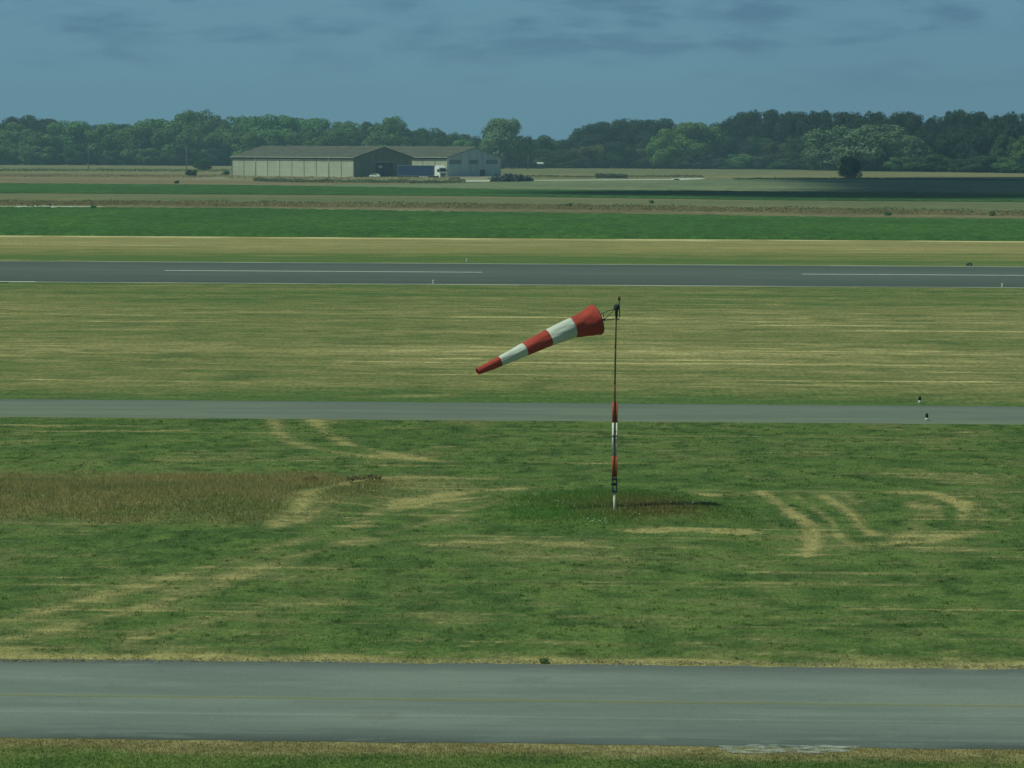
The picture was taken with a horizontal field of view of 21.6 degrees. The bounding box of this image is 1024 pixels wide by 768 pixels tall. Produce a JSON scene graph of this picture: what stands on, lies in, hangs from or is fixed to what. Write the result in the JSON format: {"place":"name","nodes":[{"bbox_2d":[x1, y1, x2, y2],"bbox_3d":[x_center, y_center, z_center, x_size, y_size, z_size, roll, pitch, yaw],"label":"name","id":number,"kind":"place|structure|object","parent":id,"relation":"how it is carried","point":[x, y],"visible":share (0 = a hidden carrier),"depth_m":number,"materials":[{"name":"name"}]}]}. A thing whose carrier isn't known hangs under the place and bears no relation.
{"place":"outdoors","nodes":[
{"label":"outdoors","id":0,"kind":"place"},
{"bbox_2d":[56,183,328,185],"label":"pasture","id":1,"kind":"structure","parent":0,"point":[212,184],"depth_m":798.24,"materials":[{"name":"green plant"}]},
{"bbox_2d":[0,176,421,183],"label":"pasture","id":2,"kind":"structure","parent":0,"point":[73,179],"depth_m":867.78,"materials":[{"name":"green plant"}]},
{"bbox_2d":[0,173,238,177],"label":"dry weeds","id":3,"kind":"object","parent":2,"relation":"on","point":[100,175],"visible":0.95,"depth_m":979.73,"materials":[{"name":"brown plant"}]},
{"bbox_2d":[252,177,465,182],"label":"scrub","id":4,"kind":"object","parent":2,"relation":"on","point":[356,181],"visible":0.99,"depth_m":844.62,"materials":[{"name":"green plant"}]},
{"bbox_2d":[191,176,499,180],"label":"farmyard","id":5,"kind":"structure","parent":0,"point":[469,177],"depth_m":956.28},
{"bbox_2d":[230,146,413,176],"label":"hangar","id":6,"kind":"structure","parent":5,"relation":"on","point":[339,161],"depth_m":1015.77,"materials":[{"name":"metal"}]},
{"bbox_2d":[225,175,459,179],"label":"dry weeds","id":7,"kind":"object","parent":5,"relation":"on","point":[350,177],"visible":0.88,"depth_m":926.92,"materials":[{"name":"brown plant"}]},
{"bbox_2d":[397,165,446,178],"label":"articulated lorry","id":8,"kind":"object","parent":5,"relation":"on","point":[434,171],"visible":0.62,"depth_m":946.43,"materials":[{"name":"blue metal"}]},
{"bbox_2d":[0,163,998,748],"bbox_3d":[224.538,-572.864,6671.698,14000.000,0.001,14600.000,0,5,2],"label":"ground","id":9,"kind":"structure","parent":0,"point":[520,203],"depth_m":618.26,"materials":[{"name":"green plant"}]},
{"bbox_2d":[180,109,217,135],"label":"tree","id":10,"kind":"object","parent":9,"relation":"on","point":[195,118],"visible":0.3,"depth_m":1654.76,"materials":[{"name":"green plant"}]},
{"bbox_2d":[248,114,298,135],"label":"tree","id":11,"kind":"object","parent":9,"relation":"on","point":[282,123],"visible":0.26,"depth_m":1623.80,"materials":[{"name":"green plant"}]},
{"bbox_2d":[295,117,331,144],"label":"tree","id":12,"kind":"object","parent":9,"relation":"on","point":[317,127],"visible":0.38,"depth_m":1624.04,"materials":[{"name":"green plant"}]},
{"bbox_2d":[367,116,407,137],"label":"tree","id":13,"kind":"object","parent":9,"relation":"on","point":[389,122],"visible":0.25,"depth_m":1594.89,"materials":[{"name":"green plant"}]},
{"bbox_2d":[567,124,613,148],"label":"tree","id":14,"kind":"object","parent":9,"relation":"on","point":[586,134],"visible":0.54,"depth_m":1557.71,"materials":[{"name":"green plant"}]},
{"bbox_2d":[609,118,642,150],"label":"tree","id":15,"kind":"object","parent":9,"relation":"on","point":[620,125],"visible":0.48,"depth_m":1564.24,"materials":[{"name":"green plant"}]},
{"bbox_2d":[638,118,677,148],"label":"tree","id":16,"kind":"object","parent":9,"relation":"on","point":[652,127],"visible":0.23,"depth_m":1556.00,"materials":[{"name":"green plant"}]},
{"bbox_2d":[702,118,747,154],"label":"tree","id":17,"kind":"object","parent":9,"relation":"on","point":[730,126],"visible":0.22,"depth_m":1548.27,"materials":[{"name":"green plant"}]},
{"bbox_2d":[723,111,758,141],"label":"tree","id":18,"kind":"object","parent":9,"relation":"on","point":[745,116],"visible":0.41,"depth_m":1557.33,"materials":[{"name":"green plant"}]},
{"bbox_2d":[742,109,776,140],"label":"tree","id":19,"kind":"object","parent":9,"relation":"on","point":[757,123],"visible":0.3,"depth_m":1554.92,"materials":[{"name":"green plant"}]},
{"bbox_2d":[758,109,792,144],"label":"tree","id":20,"kind":"object","parent":9,"relation":"on","point":[769,128],"visible":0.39,"depth_m":1548.47,"materials":[{"name":"green plant"}]},
{"bbox_2d":[773,111,811,145],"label":"tree","id":21,"kind":"object","parent":9,"relation":"on","point":[788,130],"visible":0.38,"depth_m":1534.26,"materials":[{"name":"green plant"}]},
{"bbox_2d":[796,110,831,140],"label":"tree","id":22,"kind":"object","parent":9,"relation":"on","point":[806,126],"visible":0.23,"depth_m":1520.05,"materials":[{"name":"green plant"}]},
{"bbox_2d":[834,111,861,131],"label":"tree","id":23,"kind":"object","parent":9,"relation":"on","point":[846,119],"visible":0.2,"depth_m":1500.13,"materials":[{"name":"green plant"}]},
{"bbox_2d":[863,110,893,129],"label":"tree","id":24,"kind":"object","parent":9,"relation":"on","point":[873,119],"visible":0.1,"depth_m":1478.58,"materials":[{"name":"green plant"}]},
{"bbox_2d":[880,134,933,170],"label":"tree","id":25,"kind":"object","parent":9,"relation":"on","point":[916,144],"visible":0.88,"depth_m":1374.12,"materials":[{"name":"green plant"}]},
{"bbox_2d":[904,113,940,148],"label":"tree","id":26,"kind":"object","parent":9,"relation":"on","point":[912,125],"visible":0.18,"depth_m":1446.69,"materials":[{"name":"green plant"}]},
{"bbox_2d":[913,130,950,168],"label":"tree","id":27,"kind":"object","parent":9,"relation":"on","point":[929,138],"visible":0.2,"depth_m":1392.29,"materials":[{"name":"green plant"}]},
{"bbox_2d":[932,131,969,170],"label":"tree","id":28,"kind":"object","parent":9,"relation":"on","point":[949,139],"visible":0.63,"depth_m":1369.85,"materials":[{"name":"green plant"}]},
{"bbox_2d":[944,109,964,135],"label":"tree","id":29,"kind":"object","parent":9,"relation":"on","point":[952,119],"visible":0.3,"depth_m":1426.94,"materials":[{"name":"green plant"}]},
{"bbox_2d":[950,111,989,140],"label":"tree","id":30,"kind":"object","parent":9,"relation":"on","point":[966,121],"visible":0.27,"depth_m":1411.90,"materials":[{"name":"green plant"}]},
{"bbox_2d":[956,126,1000,170],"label":"tree","id":31,"kind":"object","parent":9,"relation":"on","point":[979,146],"visible":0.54,"depth_m":1356.23,"materials":[{"name":"green plant"}]},
{"bbox_2d":[963,155,1004,172],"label":"bush","id":32,"kind":"object","parent":9,"relation":"on","point":[982,163],"visible":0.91,"depth_m":1322.59,"materials":[{"name":"green plant"}]},
{"bbox_2d":[987,134,1017,171],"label":"tree","id":33,"kind":"object","parent":9,"relation":"on","point":[1003,144],"visible":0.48,"depth_m":1336.07,"materials":[{"name":"green plant"}]},
{"bbox_2d":[991,157,1023,172],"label":"bush","id":34,"kind":"object","parent":9,"relation":"on","point":[1005,165],"visible":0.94,"depth_m":1306.94,"materials":[{"name":"green plant"}]},
{"bbox_2d":[999,111,1023,150],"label":"tree","id":35,"kind":"object","parent":9,"relation":"on","point":[1012,126],"visible":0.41,"depth_m":1369.80,"materials":[{"name":"green plant"}]},
{"bbox_2d":[1009,135,1023,171],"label":"tree","id":36,"kind":"object","parent":9,"relation":"on","point":[1017,153],"visible":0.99,"depth_m":1306.24,"materials":[{"name":"green plant"}]},
{"bbox_2d":[0,416,1023,668],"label":"grass field","id":37,"kind":"structure","parent":0,"point":[1008,573],"depth_m":73.40,"materials":[{"name":"green plant"}]},
{"bbox_2d":[0,467,763,529],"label":"tall grass","id":38,"kind":"structure","parent":37,"relation":"on","point":[149,484],"depth_m":82.97,"materials":[{"name":"plant"}]},
{"bbox_2d":[0,656,1023,668],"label":"dry weeds","id":39,"kind":"object","parent":37,"relation":"on","point":[618,661],"visible":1,"depth_m":57.59,"materials":[{"name":"beige plant"}]},
{"bbox_2d":[591,295,620,509],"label":"windsock mast","id":40,"kind":"object","parent":37,"relation":"on","point":[614,426],"visible":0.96,"depth_m":80.79,"materials":[{"name":"red metal"}]},
{"bbox_2d":[476,305,603,374],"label":"windsock","id":41,"kind":"object","parent":40,"relation":"attached to","point":[587,321],"visible":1,"depth_m":80.58,"materials":[{"name":"red fabric"}]},
{"bbox_2d":[0,282,1023,406],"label":"grass field","id":42,"kind":"structure","parent":0,"point":[857,346],"depth_m":151.38,"materials":[{"name":"green plant"}]},
{"bbox_2d":[0,659,1023,748],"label":"taxiway","id":43,"kind":"structure","parent":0,"point":[279,701],"depth_m":53.37,"materials":[{"name":"grey asphalt"}]},
{"bbox_2d":[0,206,1023,240],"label":"crop field","id":44,"kind":"structure","parent":0,"point":[163,221],"depth_m":371.90,"materials":[{"name":"green plant"}]},
{"bbox_2d":[0,235,1023,266],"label":"grass field","id":45,"kind":"structure","parent":0,"point":[510,250],"depth_m":289.12,"materials":[{"name":"beige plant"}]},
{"bbox_2d":[0,261,1023,287],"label":"runway","id":46,"kind":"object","parent":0,"point":[587,274],"visible":1,"depth_m":235.20,"materials":[{"name":"grey asphalt"}]},
{"bbox_2d":[94,282,1023,287],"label":"runway edge line","id":47,"kind":"object","parent":46,"relation":"on","point":[527,284],"visible":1,"depth_m":217.24,"materials":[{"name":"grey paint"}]},
{"bbox_2d":[0,399,1023,424],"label":"taxiway","id":48,"kind":"structure","parent":0,"point":[887,414],"depth_m":112.53,"materials":[{"name":"grey asphalt"}]},
{"bbox_2d":[0,737,1023,767],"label":"grass verge","id":49,"kind":"object","parent":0,"point":[410,754],"depth_m":48.81,"materials":[{"name":"green plant"}]},
{"bbox_2d":[719,744,859,753],"bbox_3d":[5.113,6.708,49.385,2.667,0.001,0.774,0,5,2],"label":"gravel patch","id":50,"kind":"object","parent":49,"relation":"on","point":[794,748],"visible":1,"depth_m":49.37,"materials":[{"name":"grey"}]},
{"bbox_2d":[0,183,1023,201],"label":"crop field","id":51,"kind":"structure","parent":0,"point":[363,190],"depth_m":645.31,"materials":[{"name":"green plant"}]},
{"bbox_2d":[0,193,1023,210],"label":"meadow","id":52,"kind":"structure","parent":0,"point":[992,206],"depth_m":566.63,"materials":[{"name":"green plant"}]},
{"bbox_2d":[0,164,1023,180],"bbox_3d":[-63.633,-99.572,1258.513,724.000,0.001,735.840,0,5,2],"label":"meadow","id":53,"kind":"structure","parent":0,"point":[718,174],"depth_m":1224.17,"materials":[{"name":"green plant"}]},
{"bbox_2d":[0,145,19,164],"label":"bush","id":54,"kind":"object","parent":53,"relation":"on","point":[8,155],"visible":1,"depth_m":1589.49,"materials":[{"name":"green plant"}]},
{"bbox_2d":[0,122,37,163],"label":"tree","id":55,"kind":"object","parent":53,"relation":"on","point":[16,132],"visible":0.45,"depth_m":1614.73,"materials":[{"name":"green plant"}]},
{"bbox_2d":[15,146,61,164],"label":"bush","id":56,"kind":"object","parent":53,"relation":"on","point":[43,157],"visible":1,"depth_m":1584.60,"materials":[{"name":"green plant"}]},
{"bbox_2d":[17,132,60,164],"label":"tree","id":57,"kind":"object","parent":53,"relation":"on","point":[31,140],"visible":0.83,"depth_m":1591.79,"materials":[{"name":"green plant"}]},
{"bbox_2d":[43,120,90,163],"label":"tree","id":58,"kind":"object","parent":53,"relation":"on","point":[74,130],"visible":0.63,"depth_m":1601.91,"materials":[{"name":"green plant"}]},
{"bbox_2d":[58,144,95,164],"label":"bush","id":59,"kind":"object","parent":53,"relation":"on","point":[76,154],"visible":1,"depth_m":1585.51,"materials":[{"name":"green plant"}]},
{"bbox_2d":[81,122,118,164],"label":"tree","id":60,"kind":"object","parent":53,"relation":"on","point":[98,141],"visible":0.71,"depth_m":1599.79,"materials":[{"name":"green plant"}]},
{"bbox_2d":[96,150,131,164],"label":"bush","id":61,"kind":"object","parent":53,"relation":"on","point":[113,157],"visible":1,"depth_m":1584.29,"materials":[{"name":"green plant"}]},
{"bbox_2d":[0,168,231,171],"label":"scrub","id":62,"kind":"object","parent":53,"relation":"on","point":[124,169],"visible":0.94,"depth_m":1205.85,"materials":[{"name":"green plant"}]},
{"bbox_2d":[108,124,161,164],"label":"tree","id":63,"kind":"object","parent":53,"relation":"on","point":[130,141],"visible":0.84,"depth_m":1589.14,"materials":[{"name":"green plant"}]},
{"bbox_2d":[131,148,168,165],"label":"bush","id":64,"kind":"object","parent":53,"relation":"on","point":[149,156],"visible":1,"depth_m":1581.22,"materials":[{"name":"green plant"}]},
{"bbox_2d":[142,120,194,164],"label":"tree","id":65,"kind":"object","parent":53,"relation":"on","point":[164,140],"visible":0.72,"depth_m":1589.53,"materials":[{"name":"green plant"}]},
{"bbox_2d":[160,144,198,165],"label":"bush","id":66,"kind":"object","parent":53,"relation":"on","point":[177,156],"visible":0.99,"depth_m":1577.75,"materials":[{"name":"green plant"}]},
{"bbox_2d":[172,123,209,165],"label":"tree","id":67,"kind":"object","parent":53,"relation":"on","point":[195,131],"visible":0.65,"depth_m":1589.05,"materials":[{"name":"green plant"}]},
{"bbox_2d":[195,148,228,165],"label":"bush","id":68,"kind":"object","parent":53,"relation":"on","point":[217,158],"visible":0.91,"depth_m":1576.16,"materials":[{"name":"green plant"}]},
{"bbox_2d":[200,128,242,165],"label":"tree","id":69,"kind":"object","parent":53,"relation":"on","point":[217,140],"visible":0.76,"depth_m":1584.38,"materials":[{"name":"green plant"}]},
{"bbox_2d":[225,132,261,158],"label":"tree","id":70,"kind":"object","parent":53,"relation":"on","point":[249,141],"visible":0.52,"depth_m":1578.78,"materials":[{"name":"green plant"}]},
{"bbox_2d":[255,129,288,146],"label":"tree","id":71,"kind":"object","parent":53,"relation":"on","point":[269,138],"visible":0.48,"depth_m":1580.95,"materials":[{"name":"green plant"}]},
{"bbox_2d":[284,131,315,145],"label":"tree","id":72,"kind":"object","parent":53,"relation":"on","point":[294,138],"visible":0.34,"depth_m":1578.09,"materials":[{"name":"green plant"}]},
{"bbox_2d":[311,129,351,145],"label":"tree","id":73,"kind":"object","parent":53,"relation":"on","point":[331,137],"visible":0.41,"depth_m":1565.70,"materials":[{"name":"green plant"}]},
{"bbox_2d":[334,133,372,145],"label":"tree","id":74,"kind":"object","parent":53,"relation":"on","point":[356,140],"visible":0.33,"depth_m":1559.49,"materials":[{"name":"green plant"}]},
{"bbox_2d":[361,130,400,145],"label":"tree","id":75,"kind":"object","parent":53,"relation":"on","point":[380,138],"visible":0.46,"depth_m":1554.38,"materials":[{"name":"green plant"}]},
{"bbox_2d":[385,146,502,176],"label":"hangar","id":76,"kind":"structure","parent":53,"relation":"on","point":[461,161],"depth_m":1042.53,"materials":[{"name":"metal"}]},
{"bbox_2d":[479,118,522,168],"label":"tree","id":77,"kind":"object","parent":53,"relation":"on","point":[499,137],"visible":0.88,"depth_m":1446.89,"materials":[{"name":"green plant"}]},
{"bbox_2d":[487,173,533,181],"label":"debris heap","id":78,"kind":"object","parent":53,"relation":"on","point":[506,177],"visible":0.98,"depth_m":889.09,"materials":[{"name":"grey"}]},
{"bbox_2d":[506,135,535,167],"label":"tree","id":79,"kind":"object","parent":53,"relation":"on","point":[526,160],"visible":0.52,"depth_m":1486.22,"materials":[{"name":"green plant"}]},
{"bbox_2d":[530,135,562,150],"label":"tree","id":80,"kind":"object","parent":53,"relation":"on","point":[542,142],"visible":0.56,"depth_m":1522.01,"materials":[{"name":"green plant"}]},
{"bbox_2d":[546,149,582,167],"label":"tree","id":81,"kind":"object","parent":53,"relation":"on","point":[568,155],"visible":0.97,"depth_m":1501.42,"materials":[{"name":"green plant"}]},
{"bbox_2d":[570,146,601,167],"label":"tree","id":82,"kind":"object","parent":53,"relation":"on","point":[584,153],"visible":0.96,"depth_m":1502.90,"materials":[{"name":"green plant"}]},
{"bbox_2d":[603,141,636,168],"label":"tree","id":83,"kind":"object","parent":53,"relation":"on","point":[619,157],"visible":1,"depth_m":1499.13,"materials":[{"name":"green plant"}]},
{"bbox_2d":[627,148,653,168],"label":"tree","id":84,"kind":"object","parent":53,"relation":"on","point":[637,160],"visible":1,"depth_m":1499.32,"materials":[{"name":"green plant"}]},
{"bbox_2d":[643,132,682,168],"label":"tree","id":85,"kind":"object","parent":53,"relation":"on","point":[662,154],"visible":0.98,"depth_m":1494.37,"materials":[{"name":"green plant"}]},
{"bbox_2d":[662,155,693,168],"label":"bush","id":86,"kind":"object","parent":53,"relation":"on","point":[680,164],"visible":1,"depth_m":1491.17,"materials":[{"name":"green plant"}]},
{"bbox_2d":[655,122,714,167],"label":"tree","id":87,"kind":"object","parent":53,"relation":"on","point":[689,144],"visible":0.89,"depth_m":1494.32,"materials":[{"name":"green plant"}]},
{"bbox_2d":[694,126,728,158],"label":"tree","id":88,"kind":"object","parent":53,"relation":"on","point":[713,136],"visible":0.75,"depth_m":1500.14,"materials":[{"name":"green plant"}]},
{"bbox_2d":[718,135,755,168],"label":"tree","id":89,"kind":"object","parent":53,"relation":"on","point":[736,146],"visible":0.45,"depth_m":1508.74,"materials":[{"name":"green plant"}]},
{"bbox_2d":[726,154,757,168],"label":"bush","id":90,"kind":"object","parent":53,"relation":"on","point":[740,161],"visible":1,"depth_m":1486.56,"materials":[{"name":"green plant"}]},
{"bbox_2d":[745,136,776,156],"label":"tree","id":91,"kind":"object","parent":53,"relation":"on","point":[756,146],"visible":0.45,"depth_m":1509.07,"materials":[{"name":"green plant"}]},
{"bbox_2d":[762,141,791,168],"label":"tree","id":92,"kind":"object","parent":53,"relation":"on","point":[773,150],"visible":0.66,"depth_m":1488.85,"materials":[{"name":"green plant"}]},
{"bbox_2d":[783,136,810,169],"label":"tree","id":93,"kind":"object","parent":53,"relation":"on","point":[796,147],"visible":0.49,"depth_m":1474.16,"materials":[{"name":"green plant"}]},
{"bbox_2d":[798,125,854,169],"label":"tree","id":94,"kind":"object","parent":53,"relation":"on","point":[820,154],"visible":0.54,"depth_m":1419.01,"materials":[{"name":"green plant"}]},
{"bbox_2d":[837,156,863,177],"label":"bush","id":95,"kind":"object","parent":53,"relation":"on","point":[850,168],"visible":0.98,"depth_m":1028.81,"materials":[{"name":"green plant"}]},
{"bbox_2d":[833,124,913,169],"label":"tree","id":96,"kind":"object","parent":53,"relation":"on","point":[868,139],"visible":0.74,"depth_m":1383.04,"materials":[{"name":"green plant"}]},
{"bbox_2d":[733,177,1023,180],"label":"scrub","id":97,"kind":"object","parent":53,"relation":"on","point":[875,178],"visible":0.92,"depth_m":998.39,"materials":[{"name":"green plant"}]},
{"bbox_2d":[883,155,916,171],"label":"bush","id":98,"kind":"object","parent":53,"relation":"on","point":[893,163],"visible":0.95,"depth_m":1370.40,"materials":[{"name":"green plant"}]},
{"bbox_2d":[908,154,953,171],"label":"bush","id":99,"kind":"object","parent":53,"relation":"on","point":[933,163],"visible":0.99,"depth_m":1357.42,"materials":[{"name":"green plant"}]},
{"bbox_2d":[0,200,1023,218],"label":"meadow","id":100,"kind":"structure","parent":0,"point":[746,213],"depth_m":476.65,"materials":[{"name":"plant"}]},
{"bbox_2d":[0,199,1023,215],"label":"dry weeds","id":101,"kind":"object","parent":100,"relation":"on","point":[666,208],"visible":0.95,"depth_m":491.23,"materials":[{"name":"brown plant"}]},
{"bbox_2d":[0,0,1023,142],"label":"sky","id":102,"kind":"structure","parent":0,"point":[556,68],"materials":[{"name":"blue"}]},
{"bbox_2d":[322,179,1023,192],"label":"pasture","id":103,"kind":"structure","parent":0,"point":[903,185],"depth_m":810.22,"materials":[{"name":"green plant"}]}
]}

